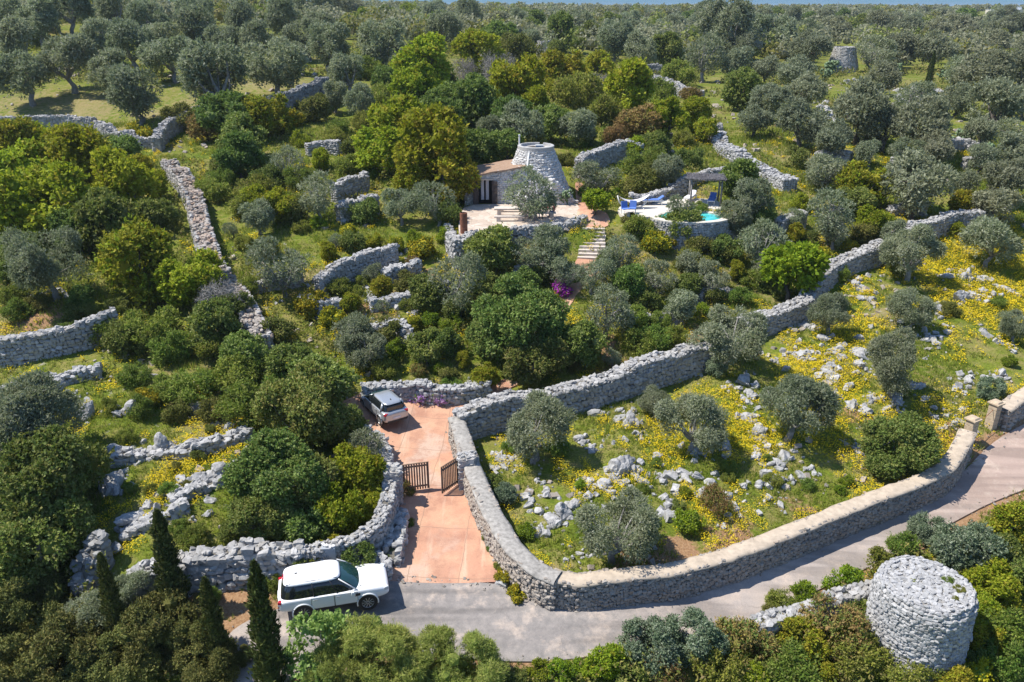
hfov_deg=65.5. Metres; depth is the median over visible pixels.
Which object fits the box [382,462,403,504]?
gate pillar
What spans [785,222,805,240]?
broadleaf tree
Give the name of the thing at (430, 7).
olive tree
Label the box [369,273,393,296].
broadleaf tree
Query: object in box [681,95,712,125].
broadleaf tree
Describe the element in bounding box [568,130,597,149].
dark shrub
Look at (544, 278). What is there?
dark shrub
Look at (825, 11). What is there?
olive tree
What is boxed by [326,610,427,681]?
pine tree
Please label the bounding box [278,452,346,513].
carob tree
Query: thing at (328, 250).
broadleaf tree
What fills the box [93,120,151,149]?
dry stone wall
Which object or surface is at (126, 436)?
green shrub
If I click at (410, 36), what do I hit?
olive tree
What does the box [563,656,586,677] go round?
lime shrub
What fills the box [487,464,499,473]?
limestone boulder
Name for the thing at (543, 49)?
ruined tower
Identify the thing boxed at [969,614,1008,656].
broadleaf tree
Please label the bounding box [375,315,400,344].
dark shrub
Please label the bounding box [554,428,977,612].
dry stone wall
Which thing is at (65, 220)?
evergreen tree
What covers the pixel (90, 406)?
limestone boulder
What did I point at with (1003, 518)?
broadleaf tree
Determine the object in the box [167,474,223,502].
dry stone wall
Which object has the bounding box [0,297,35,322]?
green shrub
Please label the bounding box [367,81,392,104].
green shrub
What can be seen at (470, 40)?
broadleaf tree
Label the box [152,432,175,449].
limestone boulder
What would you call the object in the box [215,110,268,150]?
evergreen tree
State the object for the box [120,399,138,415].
limestone boulder
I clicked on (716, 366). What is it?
bluish shrub
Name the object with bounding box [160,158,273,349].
dry stone wall
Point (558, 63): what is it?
broadleaf tree
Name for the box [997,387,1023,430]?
dry stone wall
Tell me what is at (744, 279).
green shrub
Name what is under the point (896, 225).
olive tree
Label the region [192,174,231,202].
green shrub
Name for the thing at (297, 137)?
lime shrub
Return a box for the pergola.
[686,172,726,205]
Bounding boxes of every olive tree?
[0,0,35,24]
[0,13,40,61]
[0,48,50,105]
[0,224,89,301]
[0,367,88,452]
[11,0,62,46]
[35,32,101,93]
[47,0,95,33]
[61,587,130,631]
[80,16,110,59]
[83,45,131,91]
[93,0,129,19]
[96,130,115,142]
[103,16,157,68]
[103,62,163,125]
[114,567,160,609]
[123,0,172,26]
[135,33,194,83]
[140,21,180,50]
[172,0,215,22]
[172,3,216,47]
[175,36,252,114]
[202,23,249,53]
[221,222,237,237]
[223,0,256,27]
[237,18,274,58]
[237,196,276,234]
[239,35,311,92]
[241,0,267,18]
[244,235,314,298]
[264,0,302,35]
[267,144,305,176]
[273,41,308,73]
[278,17,323,60]
[292,0,333,12]
[296,169,335,221]
[301,10,335,33]
[305,19,350,72]
[322,79,346,112]
[326,50,364,91]
[328,233,341,249]
[330,205,352,218]
[330,315,376,358]
[331,0,367,12]
[336,311,365,334]
[338,332,386,371]
[342,81,375,114]
[347,425,385,457]
[355,17,406,64]
[361,261,381,278]
[374,300,389,313]
[380,187,418,225]
[383,52,397,66]
[403,24,422,41]
[405,179,457,226]
[421,0,444,14]
[423,9,464,48]
[425,250,487,314]
[454,0,483,21]
[475,114,500,131]
[483,9,509,22]
[498,97,546,141]
[501,164,560,220]
[504,387,577,461]
[509,226,571,269]
[510,6,527,19]
[523,29,539,47]
[527,222,571,275]
[539,255,586,286]
[555,107,598,147]
[566,159,624,189]
[567,7,595,25]
[572,484,661,565]
[576,258,616,295]
[583,281,638,338]
[595,17,633,61]
[596,232,641,269]
[601,347,621,366]
[620,9,642,21]
[624,29,658,63]
[629,19,656,34]
[634,383,672,418]
[643,258,678,294]
[644,9,663,18]
[650,153,684,186]
[651,392,731,454]
[655,16,669,25]
[662,288,699,320]
[665,13,687,28]
[665,193,695,213]
[674,249,707,276]
[681,30,728,82]
[685,303,769,371]
[688,14,699,28]
[692,0,707,14]
[694,0,756,53]
[697,259,731,288]
[708,196,753,233]
[714,44,728,57]
[718,45,754,74]
[725,32,755,58]
[731,177,776,213]
[735,103,775,137]
[737,217,791,264]
[745,81,794,121]
[749,54,783,84]
[751,11,798,45]
[751,257,761,272]
[755,7,773,18]
[758,372,841,442]
[770,95,831,147]
[776,53,818,84]
[779,207,807,224]
[781,71,828,109]
[786,5,802,21]
[787,27,833,63]
[796,17,823,34]
[803,152,846,194]
[805,291,852,334]
[806,186,856,244]
[812,117,854,155]
[816,7,836,19]
[817,13,848,42]
[818,210,854,249]
[829,76,894,144]
[843,22,852,34]
[852,137,881,167]
[853,33,898,68]
[856,101,908,152]
[863,59,904,92]
[864,322,918,398]
[866,7,896,31]
[877,217,907,238]
[877,223,947,282]
[878,145,959,219]
[880,28,921,60]
[884,286,937,332]
[885,13,924,33]
[887,136,926,162]
[889,11,906,20]
[892,80,940,113]
[892,92,954,149]
[906,12,923,21]
[909,28,962,67]
[919,128,956,161]
[922,14,954,34]
[936,7,954,17]
[940,81,974,117]
[943,54,975,86]
[946,12,980,34]
[946,168,981,191]
[950,46,1017,99]
[954,31,975,39]
[957,214,1023,269]
[959,115,999,143]
[961,73,1023,133]
[966,142,1001,174]
[966,186,1023,227]
[974,28,1010,58]
[977,20,988,29]
[979,155,1023,191]
[982,7,1005,20]
[983,13,1021,35]
[995,308,1023,340]
[996,3,1020,21]
[996,117,1023,134]
[996,131,1023,165]
[1006,48,1023,85]
[1007,10,1023,31]
[1008,37,1023,55]
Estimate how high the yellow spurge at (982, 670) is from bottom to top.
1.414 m
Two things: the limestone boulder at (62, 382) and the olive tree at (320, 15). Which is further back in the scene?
the olive tree at (320, 15)
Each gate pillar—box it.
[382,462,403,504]
[456,450,476,490]
[964,414,982,443]
[984,399,1005,430]
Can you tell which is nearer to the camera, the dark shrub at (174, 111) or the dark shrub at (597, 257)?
the dark shrub at (597, 257)
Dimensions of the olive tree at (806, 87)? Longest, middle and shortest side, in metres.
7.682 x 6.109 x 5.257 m
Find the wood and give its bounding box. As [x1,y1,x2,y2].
[2,0,1023,67]
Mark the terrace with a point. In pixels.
(481, 216)
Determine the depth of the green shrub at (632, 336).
54.35 m
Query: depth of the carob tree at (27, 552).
36.42 m
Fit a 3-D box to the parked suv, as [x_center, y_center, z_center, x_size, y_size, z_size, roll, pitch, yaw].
[-8.026,10.938,35.794,4.875,1.907,2.407,-6,23,-13]
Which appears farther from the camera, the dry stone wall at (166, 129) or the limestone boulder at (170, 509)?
the dry stone wall at (166, 129)
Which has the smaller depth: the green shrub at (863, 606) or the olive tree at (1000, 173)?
the green shrub at (863, 606)
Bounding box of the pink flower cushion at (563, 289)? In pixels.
[550,278,573,297]
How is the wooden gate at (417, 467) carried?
attached to the gate pillar at (394, 471)
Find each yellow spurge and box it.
[123,121,152,136]
[135,387,160,406]
[288,108,306,126]
[293,287,328,320]
[318,305,345,327]
[339,223,357,234]
[405,234,435,259]
[493,567,511,586]
[505,583,526,604]
[639,227,671,253]
[671,239,678,246]
[818,246,831,254]
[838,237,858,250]
[962,648,995,681]
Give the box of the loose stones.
[3,67,1023,675]
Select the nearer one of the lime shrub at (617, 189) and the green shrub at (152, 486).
the green shrub at (152, 486)
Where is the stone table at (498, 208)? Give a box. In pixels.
[494,206,527,216]
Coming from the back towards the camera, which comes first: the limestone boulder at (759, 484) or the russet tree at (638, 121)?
the russet tree at (638, 121)
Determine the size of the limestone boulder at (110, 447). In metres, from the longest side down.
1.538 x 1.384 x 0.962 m
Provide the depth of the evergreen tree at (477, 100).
92.38 m
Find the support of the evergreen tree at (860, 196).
on the ground at (88, 100)
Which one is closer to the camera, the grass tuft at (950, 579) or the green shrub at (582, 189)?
the grass tuft at (950, 579)
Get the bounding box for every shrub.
[0,283,31,306]
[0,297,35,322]
[23,291,53,311]
[58,320,73,326]
[59,303,81,321]
[78,302,98,315]
[87,317,110,346]
[99,317,153,359]
[100,396,120,415]
[103,296,129,314]
[109,304,182,351]
[113,361,153,390]
[114,427,138,445]
[122,481,138,493]
[124,393,154,418]
[141,483,157,495]
[145,328,194,366]
[147,370,191,404]
[157,366,225,407]
[157,481,178,495]
[158,101,195,131]
[159,395,193,423]
[167,461,181,472]
[168,517,190,539]
[174,520,212,551]
[180,479,191,486]
[187,328,221,362]
[189,449,206,463]
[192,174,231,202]
[194,395,228,423]
[199,585,221,602]
[204,167,237,190]
[204,424,217,433]
[207,158,244,175]
[209,350,265,390]
[211,377,269,430]
[215,520,245,541]
[223,185,252,217]
[232,172,274,197]
[233,235,254,250]
[235,275,258,297]
[247,163,285,186]
[260,316,297,345]
[260,372,287,386]
[266,570,281,592]
[274,192,308,223]
[280,165,318,188]
[289,129,311,147]
[290,219,310,234]
[293,92,331,122]
[304,525,338,543]
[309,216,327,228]
[321,124,349,142]
[324,117,353,134]
[325,276,351,295]
[332,153,360,175]
[338,228,367,252]
[339,136,356,159]
[340,422,370,450]
[346,196,380,224]
[350,54,384,80]
[350,109,372,129]
[352,6,376,17]
[352,284,365,295]
[354,274,371,284]
[361,167,378,178]
[364,352,388,373]
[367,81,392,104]
[370,357,398,379]
[373,476,384,485]
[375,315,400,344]
[384,337,407,360]
[393,269,416,292]
[397,297,414,311]
[399,0,420,13]
[403,255,418,262]
[403,479,416,498]
[405,228,422,242]
[408,517,414,527]
[409,362,428,375]
[419,310,443,327]
[423,301,441,314]
[430,198,461,225]
[431,361,445,373]
[434,225,450,243]
[438,366,459,382]
[439,312,466,331]
[440,377,462,384]
[442,298,474,326]
[450,73,456,82]
[457,285,487,303]
[464,20,489,28]
[465,270,498,296]
[485,265,496,272]
[487,473,505,491]
[493,480,516,504]
[493,561,499,569]
[499,440,514,453]
[500,31,543,64]
[502,666,531,681]
[514,521,537,541]
[521,131,546,143]
[525,656,549,681]
[531,265,552,286]
[543,433,571,458]
[546,656,572,681]
[550,70,604,109]
[556,152,574,165]
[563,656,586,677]
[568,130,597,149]
[568,361,582,373]
[570,20,601,49]
[573,477,587,490]
[577,183,592,197]
[587,90,626,125]
[588,356,603,370]
[590,254,613,278]
[606,187,622,199]
[610,656,650,681]
[615,304,649,329]
[615,613,681,681]
[616,148,644,174]
[618,197,632,206]
[620,212,634,222]
[621,326,656,356]
[622,173,653,195]
[622,213,656,239]
[629,160,662,189]
[629,285,661,310]
[637,483,650,493]
[639,322,672,351]
[640,129,672,153]
[640,145,667,163]
[645,658,690,681]
[646,75,679,104]
[648,309,672,329]
[651,456,661,467]
[658,323,690,346]
[660,57,697,84]
[662,605,730,668]
[671,129,695,147]
[671,245,711,272]
[671,498,686,511]
[671,507,707,538]
[674,147,705,168]
[678,486,692,497]
[684,235,713,260]
[689,200,708,211]
[690,643,744,681]
[694,301,710,317]
[699,482,733,518]
[703,287,726,304]
[705,356,728,377]
[711,233,744,265]
[713,615,783,675]
[715,240,746,264]
[718,459,736,472]
[720,472,735,483]
[726,286,753,303]
[737,267,769,288]
[739,659,770,681]
[751,206,778,233]
[753,636,824,681]
[755,267,778,293]
[761,453,773,461]
[761,599,780,610]
[763,472,784,487]
[763,588,800,607]
[766,281,792,300]
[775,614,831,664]
[782,144,810,169]
[788,192,809,210]
[788,579,820,601]
[795,592,874,667]
[799,230,818,243]
[800,477,815,490]
[820,563,866,590]
[823,619,886,679]
[833,485,845,494]
[836,670,857,681]
[837,264,850,282]
[837,474,854,487]
[838,599,867,619]
[846,221,879,243]
[863,544,894,577]
[867,644,929,681]
[875,642,897,665]
[885,530,922,555]
[886,259,915,275]
[896,387,912,397]
[906,509,945,547]
[924,666,952,681]
[925,518,1011,571]
[939,301,963,316]
[946,220,965,236]
[959,555,1023,603]
[966,636,998,667]
[975,376,1007,400]
[976,605,1023,660]
[979,555,1023,599]
[979,635,1023,681]
[988,295,1009,307]
[1000,354,1018,367]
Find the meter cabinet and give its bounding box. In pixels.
[321,542,335,559]
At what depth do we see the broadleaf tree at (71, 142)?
71.48 m
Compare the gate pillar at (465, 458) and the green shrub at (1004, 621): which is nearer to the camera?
the green shrub at (1004, 621)
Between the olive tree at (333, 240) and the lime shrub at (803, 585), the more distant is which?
the olive tree at (333, 240)
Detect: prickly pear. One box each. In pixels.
[559,189,572,203]
[820,68,833,80]
[824,60,842,71]
[936,70,947,81]
[952,128,975,139]
[987,141,1001,148]
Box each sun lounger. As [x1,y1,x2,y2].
[642,195,663,204]
[683,190,696,198]
[707,192,716,203]
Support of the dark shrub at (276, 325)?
on the ground at (88, 100)
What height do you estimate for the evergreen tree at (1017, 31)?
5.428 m
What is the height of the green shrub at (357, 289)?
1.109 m
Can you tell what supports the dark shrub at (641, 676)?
on the ground at (88, 100)
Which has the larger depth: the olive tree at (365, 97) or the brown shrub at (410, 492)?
the olive tree at (365, 97)
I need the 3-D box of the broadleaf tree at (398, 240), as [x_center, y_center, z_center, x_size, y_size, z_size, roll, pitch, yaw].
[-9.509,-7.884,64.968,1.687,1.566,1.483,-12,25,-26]
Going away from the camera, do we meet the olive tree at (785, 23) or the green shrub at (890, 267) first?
the green shrub at (890, 267)
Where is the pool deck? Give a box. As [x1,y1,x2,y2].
[618,198,720,221]
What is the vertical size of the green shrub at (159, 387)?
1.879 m
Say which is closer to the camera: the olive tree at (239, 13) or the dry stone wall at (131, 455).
the dry stone wall at (131, 455)
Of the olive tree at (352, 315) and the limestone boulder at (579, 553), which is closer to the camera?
the limestone boulder at (579, 553)
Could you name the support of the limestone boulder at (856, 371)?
on the ground at (88, 100)
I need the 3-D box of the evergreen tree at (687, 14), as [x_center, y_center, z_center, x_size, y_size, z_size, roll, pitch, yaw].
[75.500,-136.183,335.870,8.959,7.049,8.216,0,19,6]
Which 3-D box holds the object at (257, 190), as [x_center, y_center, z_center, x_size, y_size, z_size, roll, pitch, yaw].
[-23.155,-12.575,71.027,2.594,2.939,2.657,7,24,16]
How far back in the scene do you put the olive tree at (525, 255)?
60.68 m
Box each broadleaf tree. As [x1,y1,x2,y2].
[0,113,42,156]
[0,136,65,175]
[0,156,95,242]
[0,178,45,235]
[12,119,52,148]
[26,121,117,183]
[88,144,163,216]
[92,213,178,309]
[131,153,152,169]
[136,166,169,199]
[150,245,227,307]
[229,91,296,137]
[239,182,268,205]
[253,235,280,255]
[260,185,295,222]
[278,607,354,681]
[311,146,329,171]
[313,480,367,534]
[317,532,338,540]
[319,240,337,260]
[328,439,387,494]
[339,291,361,310]
[350,123,412,175]
[352,476,378,498]
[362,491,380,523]
[363,615,383,646]
[365,90,426,143]
[366,231,384,248]
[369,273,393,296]
[385,58,444,97]
[385,236,404,250]
[388,31,455,85]
[390,159,429,201]
[391,101,469,184]
[405,142,481,202]
[407,316,423,331]
[449,27,505,74]
[455,349,470,368]
[469,361,500,385]
[487,52,548,101]
[521,84,549,109]
[537,48,587,83]
[543,76,557,100]
[579,642,628,680]
[583,49,617,81]
[602,56,656,116]
[626,135,645,153]
[646,95,691,136]
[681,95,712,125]
[689,116,719,142]
[729,258,746,280]
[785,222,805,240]
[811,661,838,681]
[832,159,893,208]
[853,203,895,236]
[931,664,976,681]
[946,188,978,210]
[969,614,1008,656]
[976,590,1001,617]
[989,500,1023,548]
[996,594,1022,609]
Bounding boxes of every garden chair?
[621,201,629,213]
[629,200,636,212]
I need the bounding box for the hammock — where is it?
[617,193,649,209]
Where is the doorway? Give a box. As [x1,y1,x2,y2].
[478,180,492,202]
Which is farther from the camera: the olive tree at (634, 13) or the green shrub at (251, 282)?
the olive tree at (634, 13)
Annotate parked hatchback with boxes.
[360,389,407,425]
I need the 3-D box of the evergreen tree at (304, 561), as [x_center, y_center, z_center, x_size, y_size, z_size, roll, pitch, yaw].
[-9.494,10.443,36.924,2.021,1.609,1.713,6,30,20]
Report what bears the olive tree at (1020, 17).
on the ground at (88, 100)
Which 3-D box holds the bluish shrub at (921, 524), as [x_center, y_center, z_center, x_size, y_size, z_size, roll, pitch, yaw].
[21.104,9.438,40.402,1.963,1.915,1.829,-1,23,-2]
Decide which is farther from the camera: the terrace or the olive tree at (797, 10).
the olive tree at (797, 10)
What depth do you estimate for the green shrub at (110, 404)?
46.58 m
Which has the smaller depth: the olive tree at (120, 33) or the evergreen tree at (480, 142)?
the evergreen tree at (480, 142)
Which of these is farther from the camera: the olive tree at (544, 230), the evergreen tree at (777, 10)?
the evergreen tree at (777, 10)
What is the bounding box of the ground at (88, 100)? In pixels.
[0,10,1023,681]
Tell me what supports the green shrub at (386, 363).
on the ground at (88, 100)
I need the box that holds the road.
[229,424,1023,681]
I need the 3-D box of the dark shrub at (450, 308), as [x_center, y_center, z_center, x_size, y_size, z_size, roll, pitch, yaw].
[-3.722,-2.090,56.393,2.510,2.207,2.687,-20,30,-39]
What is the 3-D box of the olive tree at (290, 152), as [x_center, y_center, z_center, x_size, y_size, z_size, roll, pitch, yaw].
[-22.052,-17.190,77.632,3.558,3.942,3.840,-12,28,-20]
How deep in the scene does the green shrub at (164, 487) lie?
40.81 m
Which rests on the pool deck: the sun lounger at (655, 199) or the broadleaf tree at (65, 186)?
the sun lounger at (655, 199)
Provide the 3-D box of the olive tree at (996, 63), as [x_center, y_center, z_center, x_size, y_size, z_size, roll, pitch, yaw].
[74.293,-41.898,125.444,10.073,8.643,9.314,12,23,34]
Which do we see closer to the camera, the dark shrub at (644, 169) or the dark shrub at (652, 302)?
the dark shrub at (652, 302)
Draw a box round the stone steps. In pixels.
[577,227,605,259]
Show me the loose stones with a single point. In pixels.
(651, 561)
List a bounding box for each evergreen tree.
[0,229,45,262]
[0,260,10,283]
[46,207,99,253]
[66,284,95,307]
[70,186,139,252]
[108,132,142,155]
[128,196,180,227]
[184,295,243,354]
[190,89,259,134]
[209,129,267,178]
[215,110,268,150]
[218,329,272,370]
[221,290,256,318]
[258,340,314,381]
[285,353,362,402]
[292,558,318,565]
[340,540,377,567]
[345,403,369,431]
[370,64,394,94]
[380,4,396,17]
[390,90,422,99]
[405,326,442,365]
[407,272,450,312]
[419,81,460,107]
[427,96,467,128]
[434,327,463,358]
[452,72,499,127]
[459,126,509,164]
[462,222,519,271]
[480,18,518,47]
[487,127,524,159]
[489,93,533,125]
[513,265,541,292]
[523,9,545,25]
[526,102,572,140]
[545,9,575,50]
[547,38,567,52]
[562,318,610,369]
[599,11,621,23]
[610,263,647,300]
[650,30,687,65]
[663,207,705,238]
[674,272,704,294]
[682,9,696,18]
[684,28,699,37]
[717,157,759,196]
[720,66,766,109]
[772,6,786,14]
[800,11,816,19]
[832,185,877,219]
[833,8,850,18]
[853,13,869,30]
[953,6,977,20]
[979,532,1022,561]
[1010,30,1021,38]
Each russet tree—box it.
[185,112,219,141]
[601,124,630,142]
[610,101,666,137]
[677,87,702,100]
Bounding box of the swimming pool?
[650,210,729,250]
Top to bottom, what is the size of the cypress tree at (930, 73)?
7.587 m
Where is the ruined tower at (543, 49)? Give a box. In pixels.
[536,40,549,55]
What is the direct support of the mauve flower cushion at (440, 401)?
hanging from the dry stone wall at (460, 394)
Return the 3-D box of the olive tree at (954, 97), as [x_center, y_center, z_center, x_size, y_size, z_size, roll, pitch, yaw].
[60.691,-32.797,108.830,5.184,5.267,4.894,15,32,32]
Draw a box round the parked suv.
[277,559,388,620]
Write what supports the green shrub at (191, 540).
on the ground at (88, 100)
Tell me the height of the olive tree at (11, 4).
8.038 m
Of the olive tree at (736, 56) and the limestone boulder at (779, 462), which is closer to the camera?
the limestone boulder at (779, 462)
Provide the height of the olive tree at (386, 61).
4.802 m
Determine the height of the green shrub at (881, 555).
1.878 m
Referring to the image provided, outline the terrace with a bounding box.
[459,203,578,235]
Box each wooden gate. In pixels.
[402,461,429,490]
[441,457,458,493]
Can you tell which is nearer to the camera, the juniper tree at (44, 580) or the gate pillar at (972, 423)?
the juniper tree at (44, 580)
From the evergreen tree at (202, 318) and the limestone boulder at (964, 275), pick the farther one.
the limestone boulder at (964, 275)
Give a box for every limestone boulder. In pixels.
[54,377,67,390]
[79,400,94,421]
[101,469,123,495]
[104,443,121,453]
[111,410,121,417]
[113,510,145,525]
[113,526,119,532]
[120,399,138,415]
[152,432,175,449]
[153,502,160,510]
[167,495,192,512]
[186,470,213,482]
[211,462,230,477]
[228,428,238,434]
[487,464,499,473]
[500,454,509,462]
[507,454,516,461]
[536,527,541,534]
[543,512,561,528]
[555,502,573,521]
[568,498,580,509]
[573,434,583,441]
[575,551,583,555]
[597,478,610,491]
[605,473,619,483]
[608,455,635,475]
[615,407,623,412]
[624,410,638,428]
[634,473,649,483]
[679,473,692,483]
[690,450,702,455]
[692,471,704,479]
[696,486,704,497]
[720,438,731,451]
[731,501,739,512]
[737,374,749,387]
[739,412,759,417]
[745,388,757,397]
[751,425,767,436]
[755,480,764,489]
[766,461,775,465]
[769,359,778,364]
[772,457,785,467]
[816,334,830,341]
[820,368,841,378]
[821,361,831,369]
[824,348,840,354]
[846,399,856,411]
[848,295,864,299]
[849,347,867,358]
[850,279,860,287]
[851,445,864,455]
[852,369,861,374]
[853,334,864,341]
[853,359,865,368]
[864,296,876,300]
[868,394,873,403]
[882,405,895,410]
[928,335,937,342]
[929,405,937,410]
[934,304,943,315]
[937,273,953,278]
[953,290,969,303]
[961,272,969,280]
[963,378,974,385]
[966,267,971,276]
[973,274,993,282]
[992,284,1020,296]
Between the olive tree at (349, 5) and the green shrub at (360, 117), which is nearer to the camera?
the green shrub at (360, 117)
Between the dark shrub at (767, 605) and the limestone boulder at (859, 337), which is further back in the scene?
the limestone boulder at (859, 337)
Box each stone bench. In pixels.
[494,215,524,220]
[527,211,555,217]
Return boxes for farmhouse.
[985,7,1022,12]
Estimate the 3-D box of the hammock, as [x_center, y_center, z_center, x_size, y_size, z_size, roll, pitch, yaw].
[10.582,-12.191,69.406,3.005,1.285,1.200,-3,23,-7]
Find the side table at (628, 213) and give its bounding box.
[624,210,633,216]
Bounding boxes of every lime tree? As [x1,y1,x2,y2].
[581,187,612,214]
[755,240,831,301]
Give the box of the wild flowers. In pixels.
[0,130,1023,681]
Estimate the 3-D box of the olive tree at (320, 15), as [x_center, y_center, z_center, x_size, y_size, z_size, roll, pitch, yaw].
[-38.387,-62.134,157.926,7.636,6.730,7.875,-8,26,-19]
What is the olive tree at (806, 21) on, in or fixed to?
on the ground at (88, 100)
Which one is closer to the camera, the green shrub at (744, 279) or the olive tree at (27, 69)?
the green shrub at (744, 279)
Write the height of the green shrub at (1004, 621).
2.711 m
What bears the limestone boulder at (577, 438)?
on the ground at (88, 100)
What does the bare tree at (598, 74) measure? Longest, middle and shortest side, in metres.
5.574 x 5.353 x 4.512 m
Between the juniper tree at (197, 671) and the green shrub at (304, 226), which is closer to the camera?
the juniper tree at (197, 671)
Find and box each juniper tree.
[0,576,67,663]
[0,629,66,681]
[25,602,119,681]
[35,570,70,605]
[63,635,130,681]
[81,622,167,681]
[118,586,202,681]
[164,608,240,681]
[180,643,240,681]
[236,643,254,668]
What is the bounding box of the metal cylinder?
[460,212,467,233]
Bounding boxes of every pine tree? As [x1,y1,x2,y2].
[300,637,367,681]
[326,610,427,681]
[388,622,457,681]
[430,629,509,681]
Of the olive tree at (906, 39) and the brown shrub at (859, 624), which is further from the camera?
the olive tree at (906, 39)
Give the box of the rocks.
[27,81,1023,587]
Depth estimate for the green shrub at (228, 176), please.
76.43 m
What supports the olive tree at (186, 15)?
on the ground at (88, 100)
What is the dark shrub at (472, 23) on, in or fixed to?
on the ground at (88, 100)
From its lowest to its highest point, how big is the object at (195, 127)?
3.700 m
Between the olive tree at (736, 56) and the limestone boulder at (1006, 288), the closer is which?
the limestone boulder at (1006, 288)
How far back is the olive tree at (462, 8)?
225.59 m
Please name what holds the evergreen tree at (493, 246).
on the ground at (88, 100)
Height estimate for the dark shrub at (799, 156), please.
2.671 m
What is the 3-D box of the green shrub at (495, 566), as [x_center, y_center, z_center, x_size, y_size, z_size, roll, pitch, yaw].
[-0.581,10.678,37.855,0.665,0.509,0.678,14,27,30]
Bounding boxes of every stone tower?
[827,46,858,72]
[865,555,978,681]
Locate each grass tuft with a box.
[941,576,954,583]
[952,584,966,592]
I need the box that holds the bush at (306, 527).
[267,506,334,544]
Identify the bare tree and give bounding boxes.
[191,276,246,313]
[450,56,478,80]
[476,52,517,80]
[588,73,608,99]
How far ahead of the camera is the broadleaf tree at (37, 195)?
65.81 m
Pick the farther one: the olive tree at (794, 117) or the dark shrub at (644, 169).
the olive tree at (794, 117)
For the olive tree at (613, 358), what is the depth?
53.11 m
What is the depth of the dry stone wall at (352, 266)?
61.42 m
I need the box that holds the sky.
[306,0,1023,5]
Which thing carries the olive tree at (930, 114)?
on the ground at (88, 100)
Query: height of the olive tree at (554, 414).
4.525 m
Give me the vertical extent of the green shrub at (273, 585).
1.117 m
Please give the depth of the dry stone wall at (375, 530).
38.17 m
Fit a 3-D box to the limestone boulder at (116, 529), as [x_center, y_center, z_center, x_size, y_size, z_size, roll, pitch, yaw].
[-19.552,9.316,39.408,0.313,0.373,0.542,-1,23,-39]
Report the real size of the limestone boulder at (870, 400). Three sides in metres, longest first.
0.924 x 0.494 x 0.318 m
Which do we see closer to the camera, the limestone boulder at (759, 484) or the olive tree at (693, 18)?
the limestone boulder at (759, 484)
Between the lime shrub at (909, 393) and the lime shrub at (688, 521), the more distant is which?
the lime shrub at (909, 393)
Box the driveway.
[341,378,518,583]
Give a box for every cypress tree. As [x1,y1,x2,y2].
[94,551,128,655]
[149,507,191,613]
[197,575,237,672]
[243,558,290,681]
[924,50,935,91]
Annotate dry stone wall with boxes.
[0,114,96,130]
[0,307,117,368]
[2,362,103,387]
[68,529,115,601]
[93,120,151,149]
[109,425,253,468]
[119,497,190,540]
[123,537,307,603]
[151,106,202,151]
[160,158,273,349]
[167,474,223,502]
[254,271,305,293]
[266,76,329,112]
[297,294,341,318]
[302,478,399,560]
[304,139,342,156]
[313,243,399,294]
[329,171,369,202]
[334,193,379,223]
[355,550,392,580]
[357,318,413,347]
[357,424,393,481]
[360,378,492,405]
[368,290,411,312]
[380,258,423,283]
[382,507,409,567]
[444,214,588,267]
[448,416,561,610]
[452,342,713,439]
[513,261,558,275]
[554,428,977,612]
[573,138,644,177]
[628,166,727,204]
[629,311,684,325]
[646,75,704,98]
[647,63,662,74]
[691,122,723,139]
[693,286,734,305]
[706,238,886,357]
[708,130,798,191]
[728,214,741,243]
[749,578,873,646]
[772,209,807,238]
[814,149,853,163]
[885,203,928,217]
[888,208,985,245]
[951,136,979,153]
[960,156,986,168]
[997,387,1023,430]
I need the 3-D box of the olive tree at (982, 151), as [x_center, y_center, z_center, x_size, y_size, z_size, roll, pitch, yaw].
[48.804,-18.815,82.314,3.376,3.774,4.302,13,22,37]
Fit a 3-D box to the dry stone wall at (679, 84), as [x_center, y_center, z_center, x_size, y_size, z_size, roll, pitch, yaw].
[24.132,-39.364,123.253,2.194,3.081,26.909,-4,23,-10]
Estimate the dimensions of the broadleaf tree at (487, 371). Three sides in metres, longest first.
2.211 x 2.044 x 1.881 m
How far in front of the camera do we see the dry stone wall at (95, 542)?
37.17 m
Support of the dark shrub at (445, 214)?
on the ground at (88, 100)
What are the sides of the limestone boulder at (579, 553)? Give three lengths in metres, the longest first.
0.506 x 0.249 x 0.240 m
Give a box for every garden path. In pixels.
[506,259,598,385]
[575,182,609,227]
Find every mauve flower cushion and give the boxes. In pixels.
[408,390,426,406]
[428,395,447,406]
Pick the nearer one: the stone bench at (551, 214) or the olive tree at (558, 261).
the olive tree at (558, 261)
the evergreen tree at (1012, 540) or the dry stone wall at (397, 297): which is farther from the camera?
the dry stone wall at (397, 297)
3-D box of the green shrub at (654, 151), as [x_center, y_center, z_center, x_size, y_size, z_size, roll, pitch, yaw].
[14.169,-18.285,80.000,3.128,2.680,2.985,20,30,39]
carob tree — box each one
[0,422,114,543]
[0,492,106,594]
[215,425,331,525]
[225,485,292,541]
[250,359,359,448]
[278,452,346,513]
[464,317,507,355]
[470,271,572,361]
[500,331,573,387]
[857,409,944,481]
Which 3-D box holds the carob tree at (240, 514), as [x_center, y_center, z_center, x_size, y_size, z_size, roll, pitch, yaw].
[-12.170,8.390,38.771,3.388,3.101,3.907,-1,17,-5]
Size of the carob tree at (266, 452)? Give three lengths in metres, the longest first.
6.128 x 5.049 x 4.490 m
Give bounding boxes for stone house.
[464,135,577,205]
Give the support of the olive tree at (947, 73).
on the ground at (88, 100)

